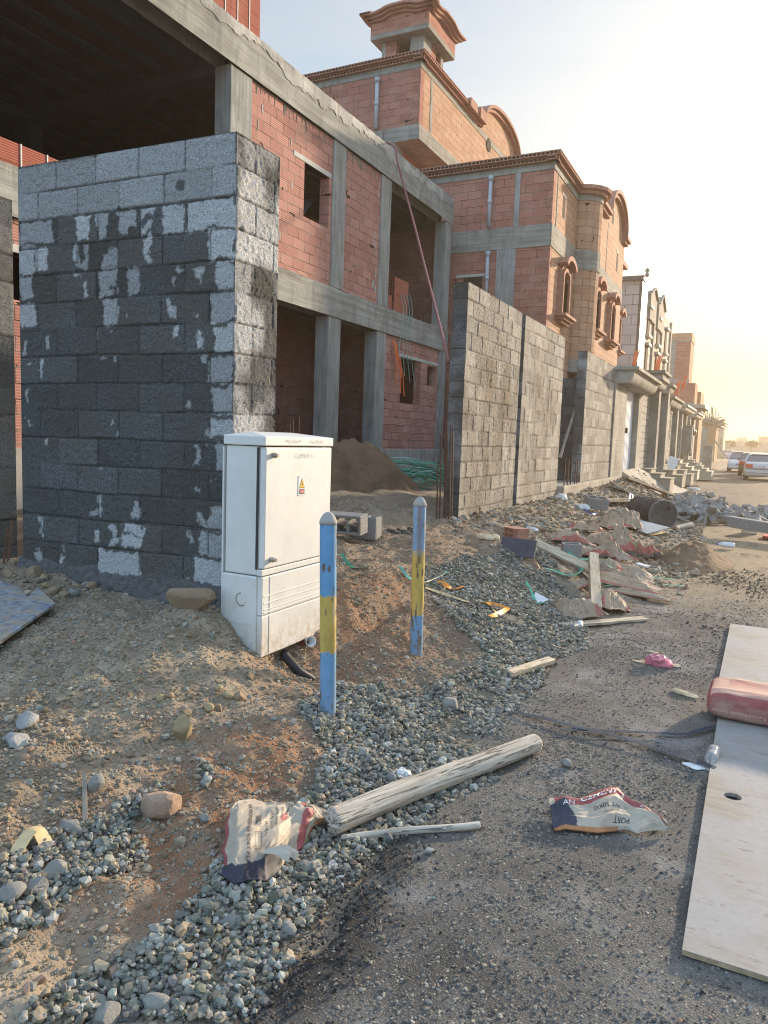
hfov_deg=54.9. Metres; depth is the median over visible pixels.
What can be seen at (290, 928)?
rock
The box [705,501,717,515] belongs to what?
paving stone
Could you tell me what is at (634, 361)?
orange conduit
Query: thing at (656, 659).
plastic bag
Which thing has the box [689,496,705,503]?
paving stone
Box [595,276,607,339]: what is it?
window
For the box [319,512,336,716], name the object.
bollard
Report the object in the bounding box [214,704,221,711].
rock
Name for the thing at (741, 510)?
paving stone
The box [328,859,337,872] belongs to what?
rock
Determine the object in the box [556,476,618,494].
kerb footing
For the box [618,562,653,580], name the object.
empty cement bag
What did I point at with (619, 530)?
empty cement bag
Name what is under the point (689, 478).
steps
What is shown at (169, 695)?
rock
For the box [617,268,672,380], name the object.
beige house
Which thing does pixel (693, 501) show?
paving stone
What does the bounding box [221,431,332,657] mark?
electric cabinet
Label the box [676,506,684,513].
paving stone
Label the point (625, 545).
empty cement bag
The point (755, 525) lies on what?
concrete beam
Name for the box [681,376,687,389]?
orange conduit
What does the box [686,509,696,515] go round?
paving stone
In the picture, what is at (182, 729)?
rock
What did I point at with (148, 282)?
block wall
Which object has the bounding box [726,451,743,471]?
parked car
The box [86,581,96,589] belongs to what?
rock
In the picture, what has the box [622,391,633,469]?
door
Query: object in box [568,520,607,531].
empty cement bag
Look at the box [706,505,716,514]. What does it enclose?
paving stone
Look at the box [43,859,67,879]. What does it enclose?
rock
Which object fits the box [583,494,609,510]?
hollow block
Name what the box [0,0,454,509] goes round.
half built house
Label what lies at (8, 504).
block wall
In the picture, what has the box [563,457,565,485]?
rebar
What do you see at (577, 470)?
rebar
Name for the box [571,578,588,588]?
empty cement bag
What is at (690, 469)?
steps
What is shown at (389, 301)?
brick pack
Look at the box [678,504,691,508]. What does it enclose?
paving stone
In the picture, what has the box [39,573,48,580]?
rock
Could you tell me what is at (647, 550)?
empty cement bag
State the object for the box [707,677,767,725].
cement bag
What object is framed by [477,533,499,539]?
paper scrap
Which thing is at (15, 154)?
brick wall
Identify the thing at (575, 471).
rebar
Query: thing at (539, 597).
white card
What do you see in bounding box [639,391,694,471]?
fence wall
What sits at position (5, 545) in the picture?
rebar
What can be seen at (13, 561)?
rock
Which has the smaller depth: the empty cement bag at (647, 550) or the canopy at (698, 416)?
the empty cement bag at (647, 550)
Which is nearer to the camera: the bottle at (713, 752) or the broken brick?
the bottle at (713, 752)
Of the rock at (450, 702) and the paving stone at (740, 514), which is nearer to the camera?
the rock at (450, 702)
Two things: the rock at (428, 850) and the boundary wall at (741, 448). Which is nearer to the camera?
the rock at (428, 850)
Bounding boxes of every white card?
[529,592,548,601]
[635,563,649,567]
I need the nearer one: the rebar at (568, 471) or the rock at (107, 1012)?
the rock at (107, 1012)
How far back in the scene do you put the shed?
159.57 m
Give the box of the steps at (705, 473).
[688,456,713,479]
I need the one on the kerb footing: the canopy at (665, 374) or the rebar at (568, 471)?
the rebar at (568, 471)
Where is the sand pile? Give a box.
[323,438,419,492]
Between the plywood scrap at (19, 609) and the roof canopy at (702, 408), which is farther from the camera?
the roof canopy at (702, 408)
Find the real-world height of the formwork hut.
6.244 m
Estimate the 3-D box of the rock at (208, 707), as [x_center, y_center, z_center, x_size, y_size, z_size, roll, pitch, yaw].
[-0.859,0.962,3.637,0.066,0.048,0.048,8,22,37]
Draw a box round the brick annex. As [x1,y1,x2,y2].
[670,383,703,461]
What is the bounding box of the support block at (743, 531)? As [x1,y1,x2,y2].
[741,529,756,534]
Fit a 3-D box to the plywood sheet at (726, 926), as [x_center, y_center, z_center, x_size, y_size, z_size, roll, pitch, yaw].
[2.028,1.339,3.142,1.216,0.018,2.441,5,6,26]
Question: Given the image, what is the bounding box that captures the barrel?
[626,496,677,528]
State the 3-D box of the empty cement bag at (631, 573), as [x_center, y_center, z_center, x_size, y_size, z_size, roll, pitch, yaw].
[2.715,0.688,8.361,0.668,0.138,0.393,10,9,37]
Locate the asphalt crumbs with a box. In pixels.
[182,784,480,1023]
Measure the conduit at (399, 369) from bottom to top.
1.157 m
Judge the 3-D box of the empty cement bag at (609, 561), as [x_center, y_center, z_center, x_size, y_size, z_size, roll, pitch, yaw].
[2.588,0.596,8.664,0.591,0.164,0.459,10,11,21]
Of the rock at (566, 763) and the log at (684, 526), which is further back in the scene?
the log at (684, 526)
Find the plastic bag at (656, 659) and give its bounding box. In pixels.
[645,653,673,667]
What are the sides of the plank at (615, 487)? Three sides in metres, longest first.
2.394 x 0.184 x 0.060 m
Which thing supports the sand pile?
on the ground
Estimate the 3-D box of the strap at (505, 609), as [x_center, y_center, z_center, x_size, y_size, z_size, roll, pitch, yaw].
[0.886,0.816,6.218,0.247,0.065,0.474,5,6,26]
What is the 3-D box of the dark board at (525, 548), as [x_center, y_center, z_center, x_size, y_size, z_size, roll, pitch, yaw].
[1.483,0.392,8.193,0.420,0.195,0.094,6,7,35]
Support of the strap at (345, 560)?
on the ground
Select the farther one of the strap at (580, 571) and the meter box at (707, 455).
the meter box at (707, 455)
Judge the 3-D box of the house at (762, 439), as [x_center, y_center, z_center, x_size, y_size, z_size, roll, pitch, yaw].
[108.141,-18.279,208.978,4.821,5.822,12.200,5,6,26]
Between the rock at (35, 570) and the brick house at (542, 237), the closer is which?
the rock at (35, 570)
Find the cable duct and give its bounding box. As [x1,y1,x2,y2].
[281,650,315,680]
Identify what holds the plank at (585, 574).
on the ground
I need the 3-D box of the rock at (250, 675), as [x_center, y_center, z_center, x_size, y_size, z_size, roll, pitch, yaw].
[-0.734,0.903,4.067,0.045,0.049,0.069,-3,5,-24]
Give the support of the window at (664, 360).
in the beige house at (647, 327)
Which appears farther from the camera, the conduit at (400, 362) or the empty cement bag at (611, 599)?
the conduit at (400, 362)
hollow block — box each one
[330,511,367,535]
[353,515,381,539]
[561,542,581,558]
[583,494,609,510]
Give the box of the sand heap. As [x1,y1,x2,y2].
[651,541,734,572]
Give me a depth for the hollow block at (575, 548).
8.64 m
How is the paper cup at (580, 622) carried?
on the gravel
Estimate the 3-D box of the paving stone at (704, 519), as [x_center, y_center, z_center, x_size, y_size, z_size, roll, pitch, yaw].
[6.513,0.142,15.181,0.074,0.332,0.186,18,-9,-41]
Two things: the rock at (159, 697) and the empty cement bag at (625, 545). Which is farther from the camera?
the empty cement bag at (625, 545)
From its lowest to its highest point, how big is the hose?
5.210 m
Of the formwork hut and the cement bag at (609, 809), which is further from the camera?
the formwork hut
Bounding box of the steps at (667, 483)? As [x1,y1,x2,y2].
[641,467,674,491]
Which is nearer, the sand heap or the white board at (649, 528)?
the sand heap
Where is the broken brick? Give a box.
[504,526,528,539]
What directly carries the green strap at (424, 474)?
on the ground
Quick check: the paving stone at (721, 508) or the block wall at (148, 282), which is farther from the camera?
the paving stone at (721, 508)
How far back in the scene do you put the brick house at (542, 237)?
20.63 m
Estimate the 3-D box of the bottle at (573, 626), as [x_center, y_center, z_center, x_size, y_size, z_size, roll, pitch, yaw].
[1.643,0.986,6.381,0.060,0.060,0.124,6,7,36]
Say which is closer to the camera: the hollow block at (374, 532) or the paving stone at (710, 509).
the hollow block at (374, 532)
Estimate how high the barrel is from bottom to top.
0.606 m
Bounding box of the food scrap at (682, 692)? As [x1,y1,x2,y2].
[671,688,698,698]
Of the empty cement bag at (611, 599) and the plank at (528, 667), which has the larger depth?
the empty cement bag at (611, 599)
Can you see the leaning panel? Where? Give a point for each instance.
(672, 462)
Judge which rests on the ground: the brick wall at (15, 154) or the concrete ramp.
the concrete ramp
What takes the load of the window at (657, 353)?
in the beige house at (647, 327)
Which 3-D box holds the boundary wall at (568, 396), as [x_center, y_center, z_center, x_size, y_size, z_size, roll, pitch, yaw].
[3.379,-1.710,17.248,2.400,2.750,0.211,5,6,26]
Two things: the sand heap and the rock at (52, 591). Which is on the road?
the sand heap
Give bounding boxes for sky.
[260,0,767,431]
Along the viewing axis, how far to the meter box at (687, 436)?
34.52 m
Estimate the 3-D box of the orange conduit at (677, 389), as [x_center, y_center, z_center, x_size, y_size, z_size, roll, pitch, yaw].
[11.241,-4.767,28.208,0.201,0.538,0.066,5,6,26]
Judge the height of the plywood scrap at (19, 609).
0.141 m
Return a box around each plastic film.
[396,767,411,776]
[526,526,537,530]
[556,493,567,499]
[574,504,589,509]
[681,762,709,770]
[686,487,699,489]
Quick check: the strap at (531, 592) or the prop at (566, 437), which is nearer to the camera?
the strap at (531, 592)
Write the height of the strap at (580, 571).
0.082 m
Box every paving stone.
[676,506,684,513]
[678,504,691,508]
[680,499,689,504]
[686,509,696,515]
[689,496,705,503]
[690,499,697,504]
[696,511,707,526]
[697,504,707,515]
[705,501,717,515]
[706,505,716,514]
[708,515,716,521]
[715,502,724,509]
[716,514,731,519]
[718,505,723,512]
[735,512,744,517]
[736,508,744,512]
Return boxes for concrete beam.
[727,516,767,533]
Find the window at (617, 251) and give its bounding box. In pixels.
[616,251,618,271]
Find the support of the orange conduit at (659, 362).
on the canopy at (665, 374)
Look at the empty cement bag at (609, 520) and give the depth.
11.64 m
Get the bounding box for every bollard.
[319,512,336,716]
[410,497,426,656]
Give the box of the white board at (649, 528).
[626,520,669,533]
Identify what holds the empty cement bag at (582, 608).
on the ground
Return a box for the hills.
[725,431,767,440]
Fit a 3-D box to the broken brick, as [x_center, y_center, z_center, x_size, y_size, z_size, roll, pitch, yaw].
[1.606,0.259,9.021,0.202,0.140,0.260,-1,7,-28]
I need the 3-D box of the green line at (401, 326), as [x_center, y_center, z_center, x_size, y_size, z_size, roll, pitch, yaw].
[0.387,-4.023,16.532,0.122,1.653,0.044,-4,8,-44]
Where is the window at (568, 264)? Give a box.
[554,256,577,326]
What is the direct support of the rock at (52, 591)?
on the ground
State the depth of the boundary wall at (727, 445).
135.72 m
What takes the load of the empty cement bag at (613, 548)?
on the ground
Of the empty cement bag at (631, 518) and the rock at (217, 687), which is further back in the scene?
the empty cement bag at (631, 518)
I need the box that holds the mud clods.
[610,564,767,641]
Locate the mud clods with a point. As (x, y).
(750, 587)
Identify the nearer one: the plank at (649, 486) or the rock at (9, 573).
the rock at (9, 573)
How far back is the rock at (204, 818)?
2.86 m
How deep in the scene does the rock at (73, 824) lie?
2.66 m
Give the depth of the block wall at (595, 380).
16.45 m
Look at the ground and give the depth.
3.56 m
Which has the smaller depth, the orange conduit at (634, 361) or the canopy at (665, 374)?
the orange conduit at (634, 361)
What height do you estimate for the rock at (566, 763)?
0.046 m
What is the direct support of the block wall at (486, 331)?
on the ground
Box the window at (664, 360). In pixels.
[663,359,667,369]
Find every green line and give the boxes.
[399,294,403,356]
[403,294,406,375]
[406,294,409,381]
[409,294,414,385]
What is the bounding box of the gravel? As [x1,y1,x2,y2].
[0,546,592,1023]
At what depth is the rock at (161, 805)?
2.84 m
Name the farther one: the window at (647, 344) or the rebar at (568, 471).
the window at (647, 344)
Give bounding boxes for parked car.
[722,450,733,458]
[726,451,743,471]
[737,452,759,475]
[742,453,767,479]
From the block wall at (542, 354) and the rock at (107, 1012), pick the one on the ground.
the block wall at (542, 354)
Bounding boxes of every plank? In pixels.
[313,859,325,878]
[506,656,555,677]
[535,538,587,571]
[560,616,648,625]
[572,565,588,579]
[588,552,601,608]
[607,484,648,496]
[607,498,631,501]
[609,481,635,497]
[622,476,675,495]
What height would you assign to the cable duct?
0.272 m
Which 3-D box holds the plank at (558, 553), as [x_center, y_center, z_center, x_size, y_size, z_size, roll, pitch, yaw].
[2.029,0.490,8.499,0.760,0.030,0.142,27,37,35]
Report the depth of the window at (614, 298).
23.83 m
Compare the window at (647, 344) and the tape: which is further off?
the window at (647, 344)
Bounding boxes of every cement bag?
[221,799,325,883]
[547,529,595,546]
[549,787,667,833]
[555,597,608,618]
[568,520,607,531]
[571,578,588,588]
[582,545,614,557]
[585,532,614,544]
[585,588,629,610]
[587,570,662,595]
[596,511,632,531]
[599,540,642,562]
[599,557,624,571]
[609,568,654,583]
[611,523,633,540]
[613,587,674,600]
[615,536,638,553]
[618,507,642,528]
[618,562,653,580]
[629,539,663,557]
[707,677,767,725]
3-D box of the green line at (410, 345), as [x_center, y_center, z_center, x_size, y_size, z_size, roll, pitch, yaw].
[0.671,-3.930,17.119,0.050,2.106,0.465,5,7,30]
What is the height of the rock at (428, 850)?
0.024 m
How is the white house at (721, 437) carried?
on the ground
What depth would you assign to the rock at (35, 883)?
2.38 m
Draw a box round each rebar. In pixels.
[3,527,8,563]
[7,520,12,564]
[436,465,437,518]
[439,434,441,518]
[443,435,445,518]
[445,424,447,518]
[448,424,450,518]
[451,430,453,515]
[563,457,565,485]
[567,459,569,484]
[570,455,572,484]
[574,460,576,483]
[576,459,578,483]
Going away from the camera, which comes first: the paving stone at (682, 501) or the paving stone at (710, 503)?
the paving stone at (710, 503)
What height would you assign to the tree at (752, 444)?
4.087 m
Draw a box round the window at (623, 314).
[617,308,626,357]
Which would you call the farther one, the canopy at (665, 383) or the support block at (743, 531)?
the canopy at (665, 383)
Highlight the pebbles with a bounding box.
[0,496,767,1023]
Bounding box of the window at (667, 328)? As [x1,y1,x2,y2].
[664,327,669,355]
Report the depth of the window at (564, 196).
19.22 m
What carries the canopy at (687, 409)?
attached to the fence wall at (663, 423)
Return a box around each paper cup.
[303,636,315,646]
[576,620,582,626]
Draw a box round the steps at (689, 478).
[666,461,694,484]
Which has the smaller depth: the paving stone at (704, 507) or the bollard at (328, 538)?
the bollard at (328, 538)
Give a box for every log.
[323,734,542,836]
[673,522,693,529]
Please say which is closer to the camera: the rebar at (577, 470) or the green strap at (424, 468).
the green strap at (424, 468)
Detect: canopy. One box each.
[645,370,671,379]
[654,376,669,391]
[661,384,676,394]
[670,396,684,409]
[679,404,696,414]
[688,404,709,458]
[691,412,704,419]
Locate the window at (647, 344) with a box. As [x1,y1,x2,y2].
[644,342,651,369]
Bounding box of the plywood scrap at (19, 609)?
[0,580,54,643]
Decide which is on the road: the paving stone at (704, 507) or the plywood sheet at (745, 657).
the plywood sheet at (745, 657)
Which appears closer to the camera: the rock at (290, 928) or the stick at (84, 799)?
the rock at (290, 928)
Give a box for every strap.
[340,553,369,568]
[390,457,422,460]
[396,463,432,468]
[399,566,447,582]
[400,467,443,472]
[404,473,443,479]
[425,587,495,611]
[437,580,463,588]
[486,602,509,616]
[525,581,544,603]
[545,565,583,575]
[561,724,716,734]
[567,551,612,567]
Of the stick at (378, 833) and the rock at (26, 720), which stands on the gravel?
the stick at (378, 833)
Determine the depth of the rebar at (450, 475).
9.23 m
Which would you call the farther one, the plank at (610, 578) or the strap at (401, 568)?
the plank at (610, 578)
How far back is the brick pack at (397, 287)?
16.53 m
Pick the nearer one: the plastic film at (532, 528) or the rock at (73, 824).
the rock at (73, 824)
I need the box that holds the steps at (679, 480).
[663,464,686,487]
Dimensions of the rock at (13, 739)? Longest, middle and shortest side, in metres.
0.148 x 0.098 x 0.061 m
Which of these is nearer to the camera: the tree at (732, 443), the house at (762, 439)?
the tree at (732, 443)
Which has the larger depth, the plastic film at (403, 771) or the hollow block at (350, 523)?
the hollow block at (350, 523)
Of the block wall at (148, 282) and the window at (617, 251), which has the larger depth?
the window at (617, 251)
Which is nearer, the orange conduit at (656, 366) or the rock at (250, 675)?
the rock at (250, 675)
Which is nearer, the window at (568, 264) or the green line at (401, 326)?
the green line at (401, 326)
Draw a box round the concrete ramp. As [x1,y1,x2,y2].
[622,468,687,497]
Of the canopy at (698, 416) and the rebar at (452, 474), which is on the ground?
the rebar at (452, 474)
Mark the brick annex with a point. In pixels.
(689, 394)
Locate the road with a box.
[250,467,767,1023]
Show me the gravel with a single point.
(508, 580)
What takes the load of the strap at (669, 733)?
on the road
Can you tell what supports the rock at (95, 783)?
on the ground
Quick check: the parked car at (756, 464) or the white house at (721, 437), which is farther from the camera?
the white house at (721, 437)
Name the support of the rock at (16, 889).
on the gravel
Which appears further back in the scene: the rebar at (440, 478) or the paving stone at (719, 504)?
the paving stone at (719, 504)
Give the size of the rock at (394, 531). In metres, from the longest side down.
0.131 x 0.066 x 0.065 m
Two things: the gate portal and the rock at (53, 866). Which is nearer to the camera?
the rock at (53, 866)
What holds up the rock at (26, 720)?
on the ground
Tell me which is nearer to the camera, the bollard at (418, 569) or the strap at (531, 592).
the bollard at (418, 569)
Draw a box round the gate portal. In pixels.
[608,366,661,477]
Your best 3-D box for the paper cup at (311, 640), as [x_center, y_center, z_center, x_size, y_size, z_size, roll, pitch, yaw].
[-0.491,0.831,4.807,0.072,0.072,0.097,-1,7,-28]
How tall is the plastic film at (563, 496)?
0.123 m
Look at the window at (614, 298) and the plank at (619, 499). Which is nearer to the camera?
the plank at (619, 499)
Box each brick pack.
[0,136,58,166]
[213,0,259,37]
[388,277,408,314]
[388,294,391,308]
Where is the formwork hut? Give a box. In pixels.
[699,406,727,462]
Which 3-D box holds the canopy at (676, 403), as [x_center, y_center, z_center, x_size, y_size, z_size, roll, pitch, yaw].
[11.495,-4.336,29.560,0.610,0.354,4.120,5,6,26]
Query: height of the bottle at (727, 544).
0.090 m
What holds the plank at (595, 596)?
on the ground
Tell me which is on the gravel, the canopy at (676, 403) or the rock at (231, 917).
the rock at (231, 917)
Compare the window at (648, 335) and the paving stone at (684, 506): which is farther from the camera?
the window at (648, 335)
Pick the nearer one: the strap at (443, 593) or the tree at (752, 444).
the strap at (443, 593)
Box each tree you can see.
[725,440,735,449]
[744,440,759,451]
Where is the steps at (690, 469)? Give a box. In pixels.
[677,459,699,479]
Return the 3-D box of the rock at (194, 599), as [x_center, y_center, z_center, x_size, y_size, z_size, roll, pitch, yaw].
[-1.134,0.514,4.356,0.300,0.147,0.155,2,6,2]
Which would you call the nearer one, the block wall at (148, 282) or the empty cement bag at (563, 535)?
the block wall at (148, 282)
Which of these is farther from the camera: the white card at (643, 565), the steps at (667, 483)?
the steps at (667, 483)
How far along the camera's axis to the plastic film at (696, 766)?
3.69 m
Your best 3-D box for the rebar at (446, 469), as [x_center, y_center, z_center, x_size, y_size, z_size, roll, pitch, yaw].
[0.778,-0.433,9.259,0.058,1.334,0.020,5,6,26]
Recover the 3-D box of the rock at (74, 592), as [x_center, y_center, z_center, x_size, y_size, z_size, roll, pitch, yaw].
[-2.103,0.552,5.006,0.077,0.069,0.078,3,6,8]
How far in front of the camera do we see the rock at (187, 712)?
3.54 m
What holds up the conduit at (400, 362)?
attached to the half built house at (80, 78)
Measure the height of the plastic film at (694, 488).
0.099 m
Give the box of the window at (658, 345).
[656,317,662,348]
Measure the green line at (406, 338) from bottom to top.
1.955 m
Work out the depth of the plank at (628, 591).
7.75 m
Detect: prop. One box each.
[559,409,574,457]
[715,441,725,455]
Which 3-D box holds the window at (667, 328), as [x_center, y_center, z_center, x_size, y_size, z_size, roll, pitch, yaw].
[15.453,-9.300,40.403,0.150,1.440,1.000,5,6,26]
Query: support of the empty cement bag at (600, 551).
on the ground
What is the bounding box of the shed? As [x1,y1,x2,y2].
[762,443,767,452]
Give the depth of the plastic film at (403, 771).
3.46 m
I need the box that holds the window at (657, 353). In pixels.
[655,351,660,362]
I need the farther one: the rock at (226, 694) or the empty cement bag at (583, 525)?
the empty cement bag at (583, 525)
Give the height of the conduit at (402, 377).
1.209 m
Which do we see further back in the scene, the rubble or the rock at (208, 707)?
the rubble
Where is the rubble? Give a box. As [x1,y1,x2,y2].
[448,470,707,603]
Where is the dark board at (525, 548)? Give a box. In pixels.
[501,536,537,558]
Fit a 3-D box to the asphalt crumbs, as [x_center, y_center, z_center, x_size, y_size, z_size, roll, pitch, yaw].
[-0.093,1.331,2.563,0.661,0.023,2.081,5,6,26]
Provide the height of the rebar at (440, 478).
1.231 m
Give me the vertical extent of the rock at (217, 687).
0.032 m
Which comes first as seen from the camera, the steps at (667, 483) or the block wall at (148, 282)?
the block wall at (148, 282)
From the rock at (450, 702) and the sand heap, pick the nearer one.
the rock at (450, 702)
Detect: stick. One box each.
[82,771,87,821]
[341,821,480,841]
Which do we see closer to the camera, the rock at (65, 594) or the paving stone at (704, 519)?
the rock at (65, 594)
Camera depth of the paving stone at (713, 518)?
15.18 m
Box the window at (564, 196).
[562,192,566,218]
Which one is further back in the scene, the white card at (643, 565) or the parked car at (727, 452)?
the parked car at (727, 452)
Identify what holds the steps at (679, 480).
on the ground
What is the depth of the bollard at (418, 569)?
4.96 m
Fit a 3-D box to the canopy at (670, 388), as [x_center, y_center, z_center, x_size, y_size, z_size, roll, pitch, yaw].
[10.109,-4.404,26.659,0.710,0.328,1.320,5,6,26]
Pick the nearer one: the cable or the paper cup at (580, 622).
the cable
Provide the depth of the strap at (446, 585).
6.49 m
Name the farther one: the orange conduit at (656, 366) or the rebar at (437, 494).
the orange conduit at (656, 366)
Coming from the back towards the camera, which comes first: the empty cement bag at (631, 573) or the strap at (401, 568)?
the empty cement bag at (631, 573)
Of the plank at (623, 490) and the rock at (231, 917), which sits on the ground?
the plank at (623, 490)
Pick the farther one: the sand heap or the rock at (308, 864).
the sand heap
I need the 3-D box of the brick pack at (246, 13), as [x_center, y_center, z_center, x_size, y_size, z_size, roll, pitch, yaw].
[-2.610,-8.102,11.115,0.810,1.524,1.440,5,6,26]
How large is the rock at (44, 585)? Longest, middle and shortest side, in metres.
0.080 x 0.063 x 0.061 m
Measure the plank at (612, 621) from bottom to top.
0.023 m
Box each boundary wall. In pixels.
[557,378,576,480]
[725,443,729,449]
[730,445,761,452]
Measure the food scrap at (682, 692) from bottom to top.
0.024 m
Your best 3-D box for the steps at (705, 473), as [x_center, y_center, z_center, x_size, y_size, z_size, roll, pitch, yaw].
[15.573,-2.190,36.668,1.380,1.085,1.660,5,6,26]
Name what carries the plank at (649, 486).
on the ground
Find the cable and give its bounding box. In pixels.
[503,709,716,768]
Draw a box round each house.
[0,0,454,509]
[304,0,630,467]
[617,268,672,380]
[717,427,726,457]
[737,438,747,440]
[758,436,767,445]
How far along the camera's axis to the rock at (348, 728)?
3.77 m
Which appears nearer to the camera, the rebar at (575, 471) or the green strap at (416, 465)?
the green strap at (416, 465)
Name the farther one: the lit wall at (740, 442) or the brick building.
the lit wall at (740, 442)
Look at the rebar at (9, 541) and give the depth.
5.71 m
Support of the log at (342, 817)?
on the gravel
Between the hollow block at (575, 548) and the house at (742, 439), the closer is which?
the hollow block at (575, 548)
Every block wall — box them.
[0,197,17,558]
[16,131,279,606]
[445,282,522,517]
[513,315,564,504]
[571,351,614,481]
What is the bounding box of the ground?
[0,458,767,1023]
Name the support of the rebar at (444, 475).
on the ground
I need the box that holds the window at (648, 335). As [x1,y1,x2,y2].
[646,304,653,338]
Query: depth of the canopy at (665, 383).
23.80 m
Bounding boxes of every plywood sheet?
[681,716,767,981]
[719,623,767,683]
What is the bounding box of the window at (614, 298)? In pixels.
[604,292,620,349]
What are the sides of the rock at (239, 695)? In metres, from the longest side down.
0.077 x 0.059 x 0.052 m
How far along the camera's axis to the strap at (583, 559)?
8.56 m
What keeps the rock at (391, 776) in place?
on the ground
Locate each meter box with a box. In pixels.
[681,425,693,462]
[702,445,713,468]
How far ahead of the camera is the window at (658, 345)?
37.26 m
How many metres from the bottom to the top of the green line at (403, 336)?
1.804 m
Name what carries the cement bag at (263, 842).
on the gravel
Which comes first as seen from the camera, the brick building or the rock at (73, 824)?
the rock at (73, 824)
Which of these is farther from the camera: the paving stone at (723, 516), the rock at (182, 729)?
the paving stone at (723, 516)
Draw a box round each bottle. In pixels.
[569,622,578,629]
[704,744,720,763]
[717,542,734,547]
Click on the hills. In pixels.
(735, 435)
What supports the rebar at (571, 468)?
on the kerb footing
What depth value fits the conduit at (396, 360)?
16.35 m
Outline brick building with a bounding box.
[669,333,695,382]
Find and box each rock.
[0,881,26,901]
[3,569,15,577]
[5,732,29,747]
[7,558,17,564]
[15,711,38,729]
[25,565,41,576]
[26,876,48,895]
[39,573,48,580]
[40,582,49,588]
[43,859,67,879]
[47,586,61,596]
[58,591,69,597]
[60,819,81,833]
[68,589,79,596]
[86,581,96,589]
[87,773,103,792]
[94,1001,120,1023]
[140,791,181,818]
[141,992,170,1011]
[156,694,163,701]
[164,692,174,697]
[166,588,215,610]
[173,714,191,740]
[182,709,191,716]
[200,813,209,822]
[203,703,214,711]
[214,684,221,691]
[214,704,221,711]
[222,690,233,699]
[225,913,243,930]
[232,691,244,699]
[246,672,253,679]
[281,922,296,938]
[297,861,314,871]
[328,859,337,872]
[344,726,352,733]
[385,772,396,781]
[391,529,401,533]
[424,847,434,854]
[442,697,457,711]
[561,758,571,767]
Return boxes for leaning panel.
[667,456,678,468]
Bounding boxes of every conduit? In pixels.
[392,340,397,383]
[394,341,400,392]
[394,342,401,377]
[395,343,404,395]
[632,350,639,365]
[654,357,660,369]
[657,355,662,369]
[676,380,681,393]
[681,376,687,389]
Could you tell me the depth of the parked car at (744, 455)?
44.76 m
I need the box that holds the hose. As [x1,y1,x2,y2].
[384,141,449,363]
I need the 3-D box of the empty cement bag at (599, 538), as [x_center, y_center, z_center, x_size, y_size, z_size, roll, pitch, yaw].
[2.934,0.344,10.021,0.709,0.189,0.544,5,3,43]
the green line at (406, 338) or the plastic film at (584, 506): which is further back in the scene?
the green line at (406, 338)
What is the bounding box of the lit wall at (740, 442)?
[735,441,747,444]
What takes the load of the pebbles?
on the ground
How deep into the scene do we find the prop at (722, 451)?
76.63 m
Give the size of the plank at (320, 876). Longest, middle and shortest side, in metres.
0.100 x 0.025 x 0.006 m
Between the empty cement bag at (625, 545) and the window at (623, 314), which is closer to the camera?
the empty cement bag at (625, 545)
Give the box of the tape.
[10,826,52,854]
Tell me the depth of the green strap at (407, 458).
15.46 m

